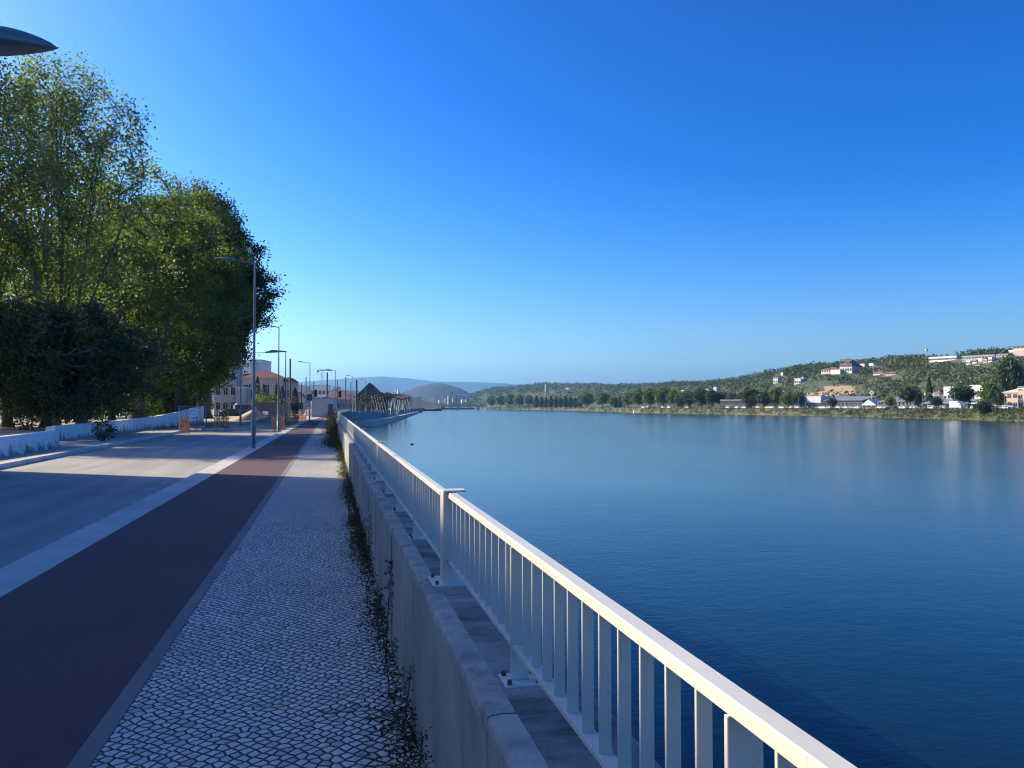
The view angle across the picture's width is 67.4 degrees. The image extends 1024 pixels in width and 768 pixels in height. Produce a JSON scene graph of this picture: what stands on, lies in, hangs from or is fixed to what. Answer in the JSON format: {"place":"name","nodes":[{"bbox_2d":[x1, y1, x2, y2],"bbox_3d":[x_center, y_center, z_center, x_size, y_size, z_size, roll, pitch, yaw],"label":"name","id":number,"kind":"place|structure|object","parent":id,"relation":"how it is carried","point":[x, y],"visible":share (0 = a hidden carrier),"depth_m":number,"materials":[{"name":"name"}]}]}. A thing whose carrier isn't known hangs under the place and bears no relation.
{"place":"outdoors","nodes":[
{"label":"outdoors","id":0,"kind":"place"},
{"bbox_2d":[0,417,127,435],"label":"park ground","id":1,"kind":"structure","parent":0,"point":[8,431],"depth_m":43.66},
{"bbox_2d":[6,413,45,429],"bbox_3d":[-25.946,2.031,40.910,1.932,1.005,1.891,-1,-2,28],"label":"bush","id":2,"kind":"object","parent":1,"relation":"on","point":[27,426],"visible":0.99,"depth_m":40.83,"materials":[{"name":"green plant"}]},
{"bbox_2d":[0,294,78,427],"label":"evergreen tree","id":3,"kind":"object","parent":1,"relation":"on","point":[4,423],"visible":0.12,"depth_m":45.07,"materials":[{"name":"green plant"}]},
{"bbox_2d":[0,22,125,318],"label":"poplar tree","id":4,"kind":"object","parent":1,"relation":"on","point":[16,99],"visible":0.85,"depth_m":44.81,"materials":[{"name":"green plant"}]},
{"bbox_2d":[0,294,138,427],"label":"evergreen tree","id":5,"kind":"object","parent":1,"relation":"on","point":[15,326],"visible":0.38,"depth_m":43.68,"materials":[{"name":"green plant"}]},
{"bbox_2d":[0,294,183,423],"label":"evergreen tree","id":6,"kind":"object","parent":1,"relation":"on","point":[112,351],"visible":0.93,"depth_m":42.96,"materials":[{"name":"green plant"}]},
{"bbox_2d":[0,45,205,425],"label":"poplar tree","id":7,"kind":"object","parent":1,"relation":"on","point":[95,148],"visible":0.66,"depth_m":49.68,"materials":[{"name":"green plant"}]},
{"bbox_2d":[45,406,203,439],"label":"ramp wall","id":8,"kind":"structure","parent":1,"relation":"on","point":[71,431],"depth_m":51.97,"materials":[{"name":"paint"}]},
{"bbox_2d":[20,148,243,418],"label":"broadleaf tree","id":9,"kind":"object","parent":1,"relation":"on","point":[162,295],"visible":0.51,"depth_m":69.16,"materials":[{"name":"green plant"}]},
{"bbox_2d":[84,329,184,420],"bbox_3d":[-29.914,-0.631,57.812,9.427,7.563,10.286,-1,-2,27],"label":"evergreen tree","id":10,"kind":"object","parent":1,"relation":"on","point":[141,395],"visible":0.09,"depth_m":57.99,"materials":[{"name":"green plant"}]},
{"bbox_2d":[126,392,165,416],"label":"bush","id":11,"kind":"object","parent":1,"relation":"on","point":[156,407],"visible":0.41,"depth_m":71.73,"materials":[{"name":"green plant"}]},
{"bbox_2d":[110,168,266,413],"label":"broadleaf tree","id":12,"kind":"object","parent":1,"relation":"on","point":[223,358],"visible":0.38,"depth_m":83.63,"materials":[{"name":"green plant"}]},
{"bbox_2d":[0,429,177,462],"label":"pavement","id":13,"kind":"structure","parent":0,"point":[74,443],"depth_m":35.79,"materials":[{"name":"concrete"}]},
{"bbox_2d":[0,26,58,55],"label":"street lamp","id":14,"kind":"object","parent":13,"relation":"on","point":[15,42],"visible":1,"depth_m":10.67,"materials":[{"name":"grey metal"}]},
{"bbox_2d":[0,431,59,456],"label":"garden wall","id":15,"kind":"structure","parent":13,"relation":"on","point":[15,444],"depth_m":27.13,"materials":[{"name":"paint"}]},
{"bbox_2d":[91,419,118,440],"bbox_3d":[-19.363,2.202,36.486,1.288,1.108,1.251,0,-2,-13],"label":"bush","id":16,"kind":"object","parent":13,"relation":"on","point":[106,432],"visible":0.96,"depth_m":36.37,"materials":[{"name":"green plant"}]},
{"bbox_2d":[0,426,288,567],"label":"road","id":17,"kind":"structure","parent":0,"point":[43,503],"depth_m":17.99,"materials":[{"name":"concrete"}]},
{"bbox_2d":[179,412,189,433],"bbox_3d":[-21.100,2.500,49.450,0.610,1.408,0.232,1,-2,-21],"label":"safety netting","id":18,"kind":"object","parent":17,"relation":"on","point":[184,421],"visible":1,"depth_m":49.45,"materials":[{"name":"plastic"}]},
{"bbox_2d":[214,412,227,427],"bbox_3d":[-24.559,2.999,64.940,0.232,1.340,2.076,0,-2,11],"label":"safety netting","id":19,"kind":"object","parent":17,"relation":"on","point":[223,418],"visible":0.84,"depth_m":64.93,"materials":[{"name":"plastic"}]},
{"bbox_2d":[239,350,286,425],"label":"street lamp","id":20,"kind":"object","parent":17,"relation":"on","point":[240,415],"visible":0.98,"depth_m":66.33,"materials":[{"name":"grey metal"}]},
{"bbox_2d":[259,324,279,430],"bbox_3d":[-16.417,-0.447,51.895,1.463,7.206,0.323,0,-2,-13],"label":"street lamp","id":21,"kind":"object","parent":17,"relation":"on","point":[278,377],"visible":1,"depth_m":51.96,"materials":[{"name":"grey metal"}]},
{"bbox_2d":[272,414,284,430],"bbox_3d":[-16.703,2.774,54.942,0.229,1.190,2.057,0,-2,8],"label":"safety netting","id":22,"kind":"object","parent":17,"relation":"on","point":[280,422],"visible":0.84,"depth_m":55.16,"materials":[{"name":"plastic"}]},
{"bbox_2d":[0,417,326,767],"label":"bike lane","id":23,"kind":"structure","parent":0,"point":[82,632],"depth_m":6.13,"materials":[{"name":"asphalt"}]},
{"bbox_2d":[0,408,390,766],"bbox_3d":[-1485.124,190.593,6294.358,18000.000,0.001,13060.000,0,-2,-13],"label":"ground","id":24,"kind":"structure","parent":0,"point":[193,426],"depth_m":66.10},
{"bbox_2d":[0,216,55,417],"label":"broadleaf tree","id":25,"kind":"object","parent":24,"relation":"on","point":[19,280],"visible":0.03,"depth_m":82.86,"materials":[{"name":"green plant"}]},
{"bbox_2d":[10,188,157,416],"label":"broadleaf tree","id":26,"kind":"object","parent":24,"relation":"on","point":[58,287],"visible":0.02,"depth_m":81.05,"materials":[{"name":"green plant"}]},
{"bbox_2d":[0,429,190,468],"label":"kerb","id":27,"kind":"structure","parent":24,"relation":"on","point":[12,463],"depth_m":28.07,"materials":[{"name":"concrete"}]},
{"bbox_2d":[0,417,319,597],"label":"kerb","id":28,"kind":"structure","parent":24,"relation":"on","point":[21,571],"depth_m":9.85,"materials":[{"name":"concrete"}]},
{"bbox_2d":[215,257,255,447],"bbox_3d":[-10.738,-1.220,29.830,1.626,7.428,0.359,0,-2,-13],"label":"street lamp","id":29,"kind":"object","parent":28,"relation":"on","point":[253,427],"visible":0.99,"depth_m":29.91,"materials":[{"name":"grey metal"}]},
{"bbox_2d":[145,372,214,414],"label":"evergreen tree","id":30,"kind":"object","parent":24,"relation":"on","point":[172,404],"visible":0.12,"depth_m":87.52,"materials":[{"name":"green plant"}]},
{"bbox_2d":[66,420,323,767],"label":"edging strip","id":31,"kind":"object","parent":24,"relation":"on","point":[91,747],"visible":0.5,"depth_m":4.80,"materials":[{"name":"concrete"}]},
{"bbox_2d":[214,364,243,414],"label":"old house","id":32,"kind":"structure","parent":24,"relation":"on","point":[227,399],"depth_m":155.11,"materials":[{"name":"grey paint"}]},
{"bbox_2d":[235,387,251,403],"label":"old house","id":33,"kind":"structure","parent":24,"relation":"on","point":[245,394],"depth_m":152.10,"materials":[{"name":"grey paint"}]},
{"bbox_2d":[250,359,270,372],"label":"apartment block","id":34,"kind":"structure","parent":24,"relation":"on","point":[261,365],"depth_m":297.83,"materials":[{"name":"white paint"}]},
{"bbox_2d":[242,370,284,402],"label":"town house","id":35,"kind":"structure","parent":24,"relation":"on","point":[268,379],"depth_m":205.41,"materials":[{"name":"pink paint"}]},
{"bbox_2d":[284,377,298,402],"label":"town house","id":36,"kind":"structure","parent":24,"relation":"on","point":[294,383],"depth_m":207.36,"materials":[{"name":"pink paint"}]},
{"bbox_2d":[291,392,306,413],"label":"old house","id":37,"kind":"structure","parent":24,"relation":"on","point":[303,401],"depth_m":190.13,"materials":[{"name":"paint"}]},
{"bbox_2d":[310,385,330,397],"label":"town house","id":38,"kind":"structure","parent":24,"relation":"on","point":[321,391],"depth_m":360.10,"materials":[{"name":"white paint"}]},
{"bbox_2d":[323,394,354,411],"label":"town house","id":39,"kind":"structure","parent":24,"relation":"on","point":[341,400],"depth_m":300.67,"materials":[{"name":"grey paint"}]},
{"bbox_2d":[211,400,485,409],"bbox_3d":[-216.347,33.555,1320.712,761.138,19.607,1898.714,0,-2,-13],"label":"town trees","id":40,"kind":"object","parent":24,"relation":"on","point":[401,404],"visible":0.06,"depth_m":830.20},
{"bbox_2d":[354,383,385,410],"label":"brown shed","id":41,"kind":"structure","parent":24,"relation":"on","point":[370,388],"depth_m":254.72,"materials":[{"name":"wood"}]},
{"bbox_2d":[351,408,424,422],"bbox_3d":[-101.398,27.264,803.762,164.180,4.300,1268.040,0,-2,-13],"label":"river wall","id":42,"kind":"structure","parent":24,"relation":"on","point":[359,415],"depth_m":212.66,"materials":[{"name":"grey concrete"}]},
{"bbox_2d":[371,391,411,413],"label":"canopy","id":43,"kind":"object","parent":24,"relation":"on","point":[402,397],"visible":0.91,"depth_m":262.66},
{"bbox_2d":[336,411,661,767],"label":"parapet wall","id":44,"kind":"structure","parent":24,"relation":"on","point":[472,710],"depth_m":2.81,"materials":[{"name":"concrete"}]},
{"bbox_2d":[352,423,363,452],"bbox_3d":[-3.217,1.080,15.968,0.170,0.435,5.190,0,-2,-13],"label":"railing section","id":45,"kind":"object","parent":44,"relation":"on","point":[356,436],"visible":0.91,"depth_m":14.73,"materials":[{"name":"beige paint"}]},
{"bbox_2d":[360,429,386,480],"bbox_3d":[-2.042,0.930,10.987,0.170,0.435,5.190,0,-2,-13],"label":"railing section","id":46,"kind":"object","parent":44,"relation":"on","point":[369,447],"visible":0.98,"depth_m":9.77,"materials":[{"name":"beige paint"}]},
{"bbox_2d":[377,442,465,586],"bbox_3d":[-0.867,0.781,6.006,0.170,0.435,5.190,0,-2,-13],"label":"railing section","id":47,"kind":"object","parent":44,"relation":"on","point":[424,501],"visible":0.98,"depth_m":4.28,"materials":[{"name":"beige paint"}]},
{"bbox_2d":[448,492,856,767],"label":"railing section","id":48,"kind":"object","parent":44,"relation":"on","point":[490,562],"visible":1,"depth_m":1.56,"materials":[{"name":"beige paint"}]},
{"bbox_2d":[89,419,422,767],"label":"footway","id":49,"kind":"structure","parent":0,"point":[257,667],"depth_m":4.76,"materials":[{"name":"white stone"}]},
{"bbox_2d":[311,398,337,416],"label":"site cabin","id":50,"kind":"object","parent":49,"relation":"on","point":[318,407],"visible":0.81,"depth_m":120.74,"materials":[{"name":"metal"}]},
{"bbox_2d":[321,688,404,739],"bbox_3d":[-0.767,1.705,3.951,0.433,0.020,0.681,0,-2,-13],"label":"trailing weed","id":51,"kind":"object","parent":49,"relation":"on","point":[385,715],"visible":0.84,"depth_m":3.96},
{"bbox_2d":[349,543,377,605],"bbox_3d":[-1.185,1.528,6.148,0.180,0.514,0.225,0,-2,11],"label":"weed","id":52,"kind":"object","parent":49,"relation":"on","point":[363,570],"visible":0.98,"depth_m":6.16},
{"bbox_2d":[310,396,430,767],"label":"weeds","id":53,"kind":"object","parent":49,"relation":"on","point":[333,438],"visible":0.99,"depth_m":6.46,"materials":[{"name":"plant"}]},
{"bbox_2d":[353,753,409,767],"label":"trailing weed","id":54,"kind":"object","parent":49,"relation":"on","point":[396,765],"visible":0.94,"depth_m":3.41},
{"bbox_2d":[372,560,393,648],"bbox_3d":[-0.821,1.441,5.011,0.198,0.620,0.208,0,-2,-13],"label":"weed","id":55,"kind":"object","parent":49,"relation":"on","point":[388,572],"visible":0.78,"depth_m":5.01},
{"bbox_2d":[369,594,399,692],"bbox_3d":[-0.711,1.444,4.277,0.151,0.571,0.242,-1,-2,23],"label":"weed","id":56,"kind":"object","parent":49,"relation":"on","point":[385,656],"visible":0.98,"depth_m":4.26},
{"bbox_2d":[396,664,415,738],"bbox_3d":[-0.496,1.525,3.675,0.132,0.372,0.127,1,-2,-29],"label":"weed","id":57,"kind":"object","parent":49,"relation":"on","point":[406,710],"visible":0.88,"depth_m":3.69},
{"bbox_2d":[405,725,433,767],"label":"weed","id":58,"kind":"object","parent":49,"relation":"on","point":[421,744],"visible":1,"depth_m":3.01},
{"bbox_2d":[211,415,316,427],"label":"works ground","id":59,"kind":"structure","parent":0,"point":[236,423],"depth_m":75.34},
{"bbox_2d":[148,179,289,418],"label":"broadleaf tree","id":60,"kind":"object","parent":59,"relation":"on","point":[262,277],"visible":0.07,"depth_m":93.79,"materials":[{"name":"green plant"}]},
{"bbox_2d":[227,408,267,420],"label":"sand heap","id":61,"kind":"object","parent":59,"relation":"on","point":[259,414],"visible":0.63,"depth_m":97.11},
{"bbox_2d":[248,392,284,408],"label":"bush","id":62,"kind":"object","parent":59,"relation":"on","point":[271,398],"visible":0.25,"depth_m":149.30,"materials":[{"name":"green plant"}]},
{"bbox_2d":[255,402,288,417],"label":"hoarding","id":63,"kind":"object","parent":59,"relation":"on","point":[270,408],"visible":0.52,"depth_m":116.83,"materials":[{"name":"metal"}]},
{"bbox_2d":[289,359,290,417],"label":"tram mast","id":64,"kind":"object","parent":59,"relation":"on","point":[289,388],"visible":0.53,"depth_m":104.95,"materials":[{"name":"metal"}]},
{"bbox_2d":[291,388,299,413],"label":"cypress tree","id":65,"kind":"object","parent":59,"relation":"on","point":[295,407],"visible":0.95,"depth_m":149.78,"materials":[{"name":"green plant"}]},
{"bbox_2d":[187,384,441,408],"bbox_3d":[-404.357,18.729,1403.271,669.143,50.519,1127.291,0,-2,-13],"label":"town hill","id":66,"kind":"structure","parent":0,"point":[419,403],"depth_m":1221.63,"materials":[{"name":"plant"}]},
{"bbox_2d":[298,376,525,393],"bbox_3d":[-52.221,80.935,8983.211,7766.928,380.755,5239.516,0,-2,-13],"label":"mountains","id":67,"kind":"structure","parent":0,"point":[391,384],"depth_m":8925.59,"materials":[{"name":"plant"}]},
{"bbox_2d":[400,383,470,402],"bbox_3d":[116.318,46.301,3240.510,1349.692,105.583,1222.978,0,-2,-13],"label":"wooded hill","id":68,"kind":"structure","parent":0,"point":[436,391],"depth_m":3116.15,"materials":[{"name":"plant"}]},
{"bbox_2d":[0,0,1023,394],"label":"sky","id":69,"kind":"structure","parent":0,"point":[516,192],"materials":[{"name":"blue"}]},
{"bbox_2d":[359,409,1023,767],"bbox_3d":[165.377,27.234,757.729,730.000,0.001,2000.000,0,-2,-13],"label":"water","id":70,"kind":"structure","parent":0,"point":[850,590],"depth_m":24.62,"materials":[{"name":"blue liquid"}]},
{"bbox_2d":[355,411,417,426],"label":"landing quay","id":71,"kind":"structure","parent":70,"relation":"on","point":[373,422],"depth_m":207.85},
{"bbox_2d":[442,346,1023,421],"bbox_3d":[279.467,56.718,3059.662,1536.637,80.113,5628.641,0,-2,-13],"label":"hillside","id":72,"kind":"structure","parent":0,"point":[827,384],"depth_m":579.56,"materials":[{"name":"plant"}]},
{"bbox_2d":[578,391,594,407],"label":"broadleaf tree","id":73,"kind":"object","parent":72,"relation":"on","point":[586,398],"visible":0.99,"depth_m":881.36,"materials":[{"name":"green plant"}]},
{"bbox_2d":[592,391,611,407],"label":"broadleaf tree","id":74,"kind":"object","parent":72,"relation":"on","point":[601,397],"visible":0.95,"depth_m":802.34,"materials":[{"name":"green plant"}]},
{"bbox_2d":[629,389,642,406],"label":"broadleaf tree","id":75,"kind":"object","parent":72,"relation":"on","point":[636,398],"visible":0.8,"depth_m":626.62,"materials":[{"name":"green plant"}]},
{"bbox_2d":[640,387,655,406],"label":"broadleaf tree","id":76,"kind":"object","parent":72,"relation":"on","point":[648,396],"visible":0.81,"depth_m":602.89,"materials":[{"name":"green plant"}]},
{"bbox_2d":[652,387,669,405],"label":"broadleaf tree","id":77,"kind":"object","parent":72,"relation":"on","point":[661,394],"visible":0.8,"depth_m":588.25,"materials":[{"name":"green plant"}]},
{"bbox_2d":[682,391,695,406],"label":"broadleaf tree","id":78,"kind":"object","parent":72,"relation":"on","point":[687,400],"visible":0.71,"depth_m":539.35,"materials":[{"name":"green plant"}]},
{"bbox_2d":[690,387,706,407],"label":"broadleaf tree","id":79,"kind":"object","parent":72,"relation":"on","point":[698,395],"visible":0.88,"depth_m":529.65,"materials":[{"name":"green plant"}]},
{"bbox_2d":[703,389,720,406],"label":"broadleaf tree","id":80,"kind":"object","parent":72,"relation":"on","point":[712,396],"visible":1,"depth_m":517.09,"materials":[{"name":"green plant"}]},
{"bbox_2d":[448,406,1023,421],"bbox_3d":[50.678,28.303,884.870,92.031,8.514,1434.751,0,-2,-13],"label":"riverbank scrub","id":81,"kind":"object","parent":72,"relation":"on","point":[913,411],"visible":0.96,"depth_m":335.46,"materials":[{"name":"green plant"}]},
{"bbox_2d":[454,347,1019,406],"bbox_3d":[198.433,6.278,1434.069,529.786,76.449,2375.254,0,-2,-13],"label":"hillside scrub","id":82,"kind":"object","parent":72,"relation":"on","point":[921,366],"visible":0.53,"depth_m":650.13,"materials":[{"name":"green plant"}]},
{"bbox_2d":[720,400,754,409],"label":"shop building","id":83,"kind":"structure","parent":72,"relation":"on","point":[730,403],"depth_m":483.47,"materials":[{"name":"white paint"}]},
{"bbox_2d":[460,405,1023,421],"bbox_3d":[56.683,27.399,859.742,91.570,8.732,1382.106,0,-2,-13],"label":"riverbank reeds","id":84,"kind":"object","parent":72,"relation":"on","point":[878,409],"visible":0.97,"depth_m":342.07,"materials":[{"name":"green plant"}]},
{"bbox_2d":[739,387,753,407],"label":"broadleaf tree","id":85,"kind":"object","parent":72,"relation":"on","point":[744,397],"visible":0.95,"depth_m":469.05,"materials":[{"name":"green plant"}]},
{"bbox_2d":[747,389,760,405],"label":"broadleaf tree","id":86,"kind":"object","parent":72,"relation":"on","point":[753,401],"visible":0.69,"depth_m":467.08,"materials":[{"name":"green plant"}]},
{"bbox_2d":[756,391,769,407],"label":"broadleaf tree","id":87,"kind":"object","parent":72,"relation":"on","point":[763,398],"visible":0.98,"depth_m":457.45,"materials":[{"name":"green plant"}]},
{"bbox_2d":[768,387,783,407],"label":"broadleaf tree","id":88,"kind":"object","parent":72,"relation":"on","point":[775,393],"visible":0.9,"depth_m":453.87,"materials":[{"name":"green plant"}]},
{"bbox_2d":[778,391,795,405],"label":"broadleaf tree","id":89,"kind":"object","parent":72,"relation":"on","point":[785,399],"visible":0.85,"depth_m":442.92,"materials":[{"name":"green plant"}]},
{"bbox_2d":[790,393,808,406],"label":"broadleaf tree","id":90,"kind":"object","parent":72,"relation":"on","point":[801,400],"visible":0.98,"depth_m":425.94,"materials":[{"name":"green plant"}]},
{"bbox_2d":[803,396,830,407],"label":"shop building","id":91,"kind":"structure","parent":72,"relation":"on","point":[816,401],"depth_m":437.00,"materials":[{"name":"white paint"}]},
{"bbox_2d":[823,396,877,407],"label":"shop building","id":92,"kind":"structure","parent":72,"relation":"on","point":[842,401],"depth_m":415.75,"materials":[{"name":"stone"}]},
{"bbox_2d":[839,358,862,373],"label":"convent building","id":93,"kind":"structure","parent":72,"relation":"on","point":[849,366],"depth_m":642.85,"materials":[{"name":"paint"}]},
{"bbox_2d":[862,399,879,407],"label":"shop building","id":94,"kind":"structure","parent":72,"relation":"on","point":[870,403],"depth_m":381.39,"materials":[{"name":"paint"}]},
{"bbox_2d":[897,386,914,404],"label":"broadleaf tree","id":95,"kind":"object","parent":72,"relation":"on","point":[906,395],"visible":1,"depth_m":331.38,"materials":[{"name":"green plant"}]},
{"bbox_2d":[877,396,939,407],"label":"shop building","id":96,"kind":"structure","parent":72,"relation":"on","point":[900,402],"depth_m":370.00,"materials":[{"name":"stone"}]},
{"bbox_2d":[910,389,925,406],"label":"broadleaf tree","id":97,"kind":"object","parent":72,"relation":"on","point":[917,398],"visible":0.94,"depth_m":329.11,"materials":[{"name":"green plant"}]},
{"bbox_2d":[925,377,932,401],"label":"poplar tree","id":98,"kind":"object","parent":72,"relation":"on","point":[929,389],"visible":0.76,"depth_m":356.06,"materials":[{"name":"green plant"}]},
{"bbox_2d":[929,355,961,361],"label":"white hall","id":99,"kind":"structure","parent":72,"relation":"on","point":[941,358],"depth_m":616.68,"materials":[{"name":"paint"}]},
{"bbox_2d":[921,399,978,407],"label":"shop building","id":100,"kind":"structure","parent":72,"relation":"on","point":[945,402],"depth_m":340.62,"materials":[{"name":"grey paint"}]},
{"bbox_2d":[945,384,976,405],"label":"broadleaf tree","id":101,"kind":"object","parent":72,"relation":"on","point":[964,393],"visible":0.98,"depth_m":297.77,"materials":[{"name":"green plant"}]},
{"bbox_2d":[962,354,995,361],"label":"school building","id":102,"kind":"structure","parent":72,"relation":"on","point":[970,357],"depth_m":538.94,"materials":[{"name":"grey paint"}]},
{"bbox_2d":[972,400,994,414],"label":"broadleaf tree","id":103,"kind":"object","parent":72,"relation":"on","point":[982,406],"visible":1,"depth_m":264.75,"materials":[{"name":"green plant"}]},
{"bbox_2d":[975,381,1003,403],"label":"broadleaf tree","id":104,"kind":"object","parent":72,"relation":"on","point":[987,392],"visible":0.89,"depth_m":278.25,"materials":[{"name":"green plant"}]},
{"bbox_2d":[991,391,1006,404],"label":"broadleaf tree","id":105,"kind":"object","parent":72,"relation":"on","point":[999,398],"visible":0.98,"depth_m":270.08,"materials":[{"name":"green plant"}]},
{"bbox_2d":[994,355,1023,391],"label":"broadleaf tree","id":106,"kind":"object","parent":72,"relation":"on","point":[1011,373],"visible":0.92,"depth_m":312.06,"materials":[{"name":"green plant"}]},
{"bbox_2d":[1001,389,1017,408],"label":"peach house","id":107,"kind":"structure","parent":72,"relation":"on","point":[1012,397],"depth_m":292.87,"materials":[{"name":"paint"}]},
{"bbox_2d":[1017,386,1023,408],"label":"peach house","id":108,"kind":"structure","parent":72,"relation":"on","point":[1020,396],"depth_m":273.99,"materials":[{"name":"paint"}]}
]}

